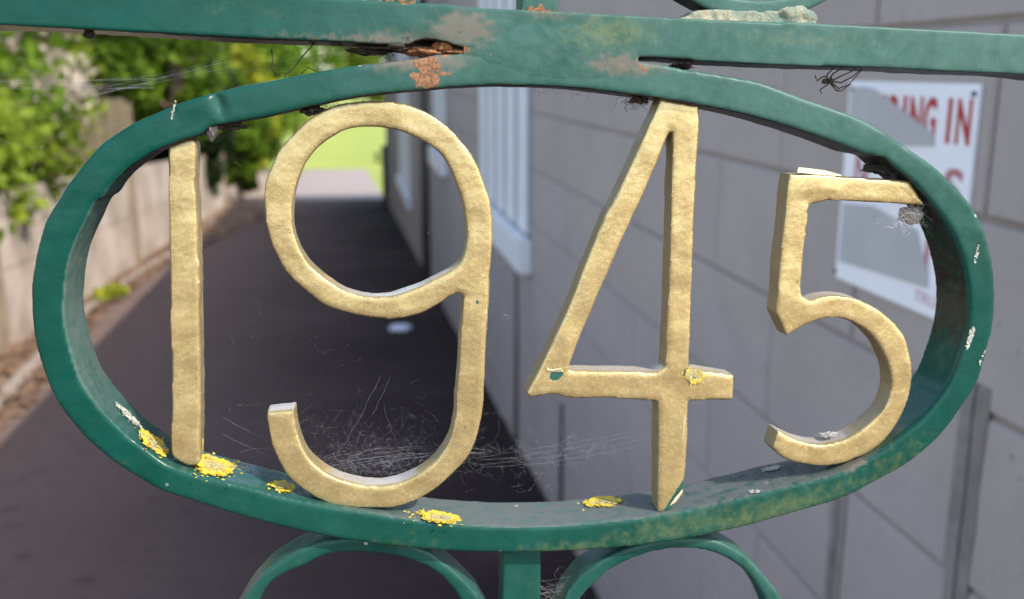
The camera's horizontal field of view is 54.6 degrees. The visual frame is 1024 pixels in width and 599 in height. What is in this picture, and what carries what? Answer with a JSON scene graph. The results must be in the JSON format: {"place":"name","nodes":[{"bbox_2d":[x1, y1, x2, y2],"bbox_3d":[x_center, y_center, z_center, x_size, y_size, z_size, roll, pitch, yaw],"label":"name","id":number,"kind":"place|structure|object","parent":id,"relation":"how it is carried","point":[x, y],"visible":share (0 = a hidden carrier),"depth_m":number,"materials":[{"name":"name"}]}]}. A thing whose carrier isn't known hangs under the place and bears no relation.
{"place":"outdoors","nodes":[
{"label":"outdoors","id":0,"kind":"place"},
{"bbox_2d":[0,170,304,385],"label":"ground","id":1,"kind":"structure","parent":0,"point":[252,196],"depth_m":19.33,"materials":[{"name":"brown soil"}]},
{"bbox_2d":[0,31,99,185],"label":"garden tree","id":2,"kind":"object","parent":1,"relation":"on","point":[30,63],"visible":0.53,"depth_m":9.03,"materials":[{"name":"green plant"}]},
{"bbox_2d":[2,37,114,186],"bbox_3d":[-9.966,-6.042,18.387,5.838,9.291,6.031,10,17,38],"label":"garden tree","id":3,"kind":"object","parent":1,"relation":"on","point":[85,45],"visible":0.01,"depth_m":18.75,"materials":[{"name":"green plant"}]},
{"bbox_2d":[0,31,118,181],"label":"blossom shrub","id":4,"kind":"object","parent":1,"relation":"on","point":[81,74],"visible":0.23,"depth_m":12.30,"materials":[{"name":"green plant"}]},
{"bbox_2d":[34,98,132,181],"bbox_3d":[-6.083,-1.735,14.232,1.340,2.268,0.112,-2,13,-9],"label":"wooden fence","id":5,"kind":"object","parent":1,"relation":"on","point":[119,116],"visible":0.15,"depth_m":14.07,"materials":[{"name":"beige wood"}]},
{"bbox_2d":[0,253,169,407],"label":"kerb","id":6,"kind":"structure","parent":1,"relation":"on","point":[16,379],"depth_m":6.53,"materials":[{"name":"concrete"}]},
{"bbox_2d":[9,33,167,133],"bbox_3d":[-6.417,-3.615,15.004,2.745,5.552,2.975,-2,13,-9],"label":"garden tree","id":7,"kind":"object","parent":1,"relation":"on","point":[127,64],"visible":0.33,"depth_m":14.55,"materials":[{"name":"green plant"}]},
{"bbox_2d":[89,282,132,303],"bbox_3d":[-3.799,-0.058,9.442,0.402,0.218,0.822,-2,13,-9],"label":"weed clump","id":8,"kind":"object","parent":1,"relation":"on","point":[111,290],"visible":0.97,"depth_m":9.35,"materials":[{"name":"green plant"}]},
{"bbox_2d":[0,151,226,356],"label":"wooden fence","id":9,"kind":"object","parent":1,"relation":"on","point":[133,228],"depth_m":10.54,"materials":[{"name":"wood"}]},
{"bbox_2d":[0,86,94,263],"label":"ivy","id":10,"kind":"object","parent":9,"relation":"attached to","point":[17,134],"visible":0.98,"depth_m":7.66,"materials":[{"name":"green plant"}]},
{"bbox_2d":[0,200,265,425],"bbox_3d":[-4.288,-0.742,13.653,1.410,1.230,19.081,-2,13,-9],"label":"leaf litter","id":11,"kind":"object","parent":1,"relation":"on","point":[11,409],"visible":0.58,"depth_m":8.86,"materials":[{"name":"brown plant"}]},
{"bbox_2d":[116,40,238,197],"bbox_3d":[-6.641,-4.488,19.292,2.708,5.852,2.796,-2,13,-9],"label":"evergreen tree","id":12,"kind":"object","parent":1,"relation":"on","point":[216,170],"visible":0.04,"depth_m":19.18,"materials":[{"name":"green plant"}]},
{"bbox_2d":[129,38,244,144],"bbox_3d":[-5.767,-4.574,17.304,2.294,6.705,2.574,-2,13,-9],"label":"garden tree","id":13,"kind":"object","parent":1,"relation":"on","point":[178,58],"visible":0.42,"depth_m":17.20,"materials":[{"name":"green plant"}]},
{"bbox_2d":[207,66,271,200],"bbox_3d":[-6.380,-3.762,22.924,1.585,3.177,1.518,-2,13,-9],"label":"wall end shrub","id":14,"kind":"object","parent":1,"relation":"on","point":[251,145],"visible":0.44,"depth_m":22.83,"materials":[{"name":"green plant"}]},
{"bbox_2d":[212,43,284,196],"bbox_3d":[-6.832,-4.396,24.315,2.538,3.965,2.322,-2,13,-9],"label":"lime bush","id":15,"kind":"object","parent":1,"relation":"on","point":[256,74],"visible":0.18,"depth_m":23.80,"materials":[{"name":"green plant"}]},
{"bbox_2d":[237,43,315,169],"bbox_3d":[-10.662,-9.525,38.764,6.555,9.364,7.265,-2,13,-9],"label":"garden tree","id":16,"kind":"object","parent":1,"relation":"on","point":[282,53],"visible":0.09,"depth_m":38.69,"materials":[{"name":"green plant"}]},
{"bbox_2d":[375,145,387,207],"bbox_3d":[-2.686,-2.475,20.402,0.240,1.400,0.100,-2,13,-9],"label":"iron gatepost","id":17,"kind":"object","parent":1,"relation":"on","point":[384,174],"visible":0.89,"depth_m":20.33,"materials":[{"name":"black metal"}]},
{"bbox_2d":[378,0,1023,598],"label":"building","id":18,"kind":"structure","parent":1,"relation":"on","point":[940,516],"depth_m":2.04,"materials":[{"name":"grey concrete"}]},
{"bbox_2d":[396,53,411,209],"bbox_3d":[-1.600,-2.656,14.327,0.063,2.310,3.190,-2,13,-9],"label":"window","id":19,"kind":"structure","parent":18,"relation":"in","point":[404,188],"depth_m":14.00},
{"bbox_2d":[428,4,446,176],"bbox_3d":[-0.651,-1.794,8.497,0.063,1.350,1.290,-2,13,-9],"label":"window","id":20,"kind":"structure","parent":18,"relation":"in","point":[436,160],"depth_m":8.32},
{"bbox_2d":[478,0,532,274],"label":"window","id":21,"kind":"structure","parent":18,"relation":"in","point":[505,114],"depth_m":4.78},
{"bbox_2d":[833,81,983,318],"bbox_3d":[0.548,-0.150,1.408,0.008,0.309,0.332,-2,13,-9],"label":"wall sign","id":22,"kind":"object","parent":18,"relation":"attached to","point":[935,125],"visible":0.67,"depth_m":1.39,"materials":[{"name":"white"}]},
{"bbox_2d":[0,199,599,598],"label":"path","id":23,"kind":"structure","parent":0,"point":[82,516],"depth_m":5.22,"materials":[{"name":"grey asphalt"}]},
{"bbox_2d":[389,324,411,331],"bbox_3d":[-0.881,0.219,7.841,0.182,0.050,0.166,-2,13,-9],"label":"litter scrap","id":24,"kind":"object","parent":23,"relation":"on","point":[400,327],"visible":1,"depth_m":7.79,"materials":[{"name":"white paper"}]},
{"bbox_2d":[0,0,1023,598],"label":"gate","id":25,"kind":"structure","parent":23,"relation":"on","point":[906,416],"depth_m":0.34,"materials":[{"name":"green metal"}]},
{"bbox_2d":[5,35,351,185],"bbox_3d":[-0.116,-0.063,0.321,0.144,0.056,0.023,-1,13,-4],"label":"cobweb","id":26,"kind":"object","parent":25,"relation":"attached to","point":[125,82],"visible":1,"depth_m":0.32,"materials":[{"name":"white fabric"}]},
{"bbox_2d":[284,43,314,77],"bbox_3d":[-0.070,-0.077,0.325,0.012,0.014,0.001,-2,13,-9],"label":"twig","id":27,"kind":"object","parent":25,"relation":"hanging from","point":[300,59],"visible":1,"depth_m":0.33,"materials":[{"name":"brown wood"}]},
{"bbox_2d":[247,380,498,491],"bbox_3d":[-0.048,0.051,0.354,0.106,0.050,0.022,-2,13,-9],"label":"cobweb","id":28,"kind":"object","parent":25,"relation":"attached to","point":[385,452],"visible":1,"depth_m":0.35,"materials":[{"name":"white fabric"}]},
{"bbox_2d":[301,44,650,110],"bbox_3d":[-0.039,-0.070,0.330,0.175,0.039,0.017,-2,13,-7],"label":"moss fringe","id":29,"kind":"object","parent":25,"relation":"attached to","point":[376,54],"visible":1,"depth_m":0.33,"materials":[{"name":"green plant"}]},
{"bbox_2d":[421,401,647,487],"bbox_3d":[0.017,0.052,0.364,0.110,0.043,0.019,-2,13,-9],"label":"cobweb","id":30,"kind":"object","parent":25,"relation":"attached to","point":[561,449],"visible":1,"depth_m":0.36,"materials":[{"name":"white fabric"}]},
{"bbox_2d":[669,61,693,69],"bbox_3d":[0.058,-0.080,0.341,0.010,0.005,0.002,-2,13,-9],"label":"dead spider","id":31,"kind":"object","parent":25,"relation":"on","point":[678,64],"visible":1,"depth_m":0.34},
{"bbox_2d":[815,68,861,93],"bbox_3d":[0.114,-0.077,0.349,0.018,0.009,0.004,-2,13,-9],"label":"dead spider","id":32,"kind":"object","parent":25,"relation":"on","point":[828,81],"visible":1,"depth_m":0.35},
{"bbox_2d":[869,204,926,238],"bbox_3d":[0.143,-0.031,0.362,0.020,0.019,0.017,13,18,43],"label":"egg sac","id":33,"kind":"object","parent":25,"relation":"attached to","point":[910,215],"visible":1,"depth_m":0.36,"materials":[{"name":"fabric"}]},
{"bbox_2d":[259,97,385,170],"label":"lawn","id":34,"kind":"structure","parent":0,"point":[355,148],"depth_m":52.69,"materials":[{"name":"green plant"}]},
{"bbox_2d":[273,45,347,77],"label":"tree","id":35,"kind":"object","parent":34,"relation":"on","point":[328,59],"visible":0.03,"depth_m":100.27,"materials":[{"name":"green plant"}]},
{"bbox_2d":[327,0,384,101],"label":"tree","id":36,"kind":"object","parent":34,"relation":"on","point":[356,60],"visible":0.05,"depth_m":104.93,"materials":[{"name":"green plant"}]},
{"bbox_2d":[295,169,382,200],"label":"paving","id":37,"kind":"structure","parent":0,"point":[337,184],"depth_m":29.20,"materials":[{"name":"grey concrete"}]},
{"bbox_2d":[303,46,383,72],"label":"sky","id":38,"kind":"structure","parent":0,"point":[306,46],"materials":[{"name":"white"}]},
{"bbox_2d":[366,169,382,195],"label":"grass verge","id":39,"kind":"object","parent":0,"point":[375,175],"depth_m":34.42,"materials":[{"name":"green plant"}]}
]}

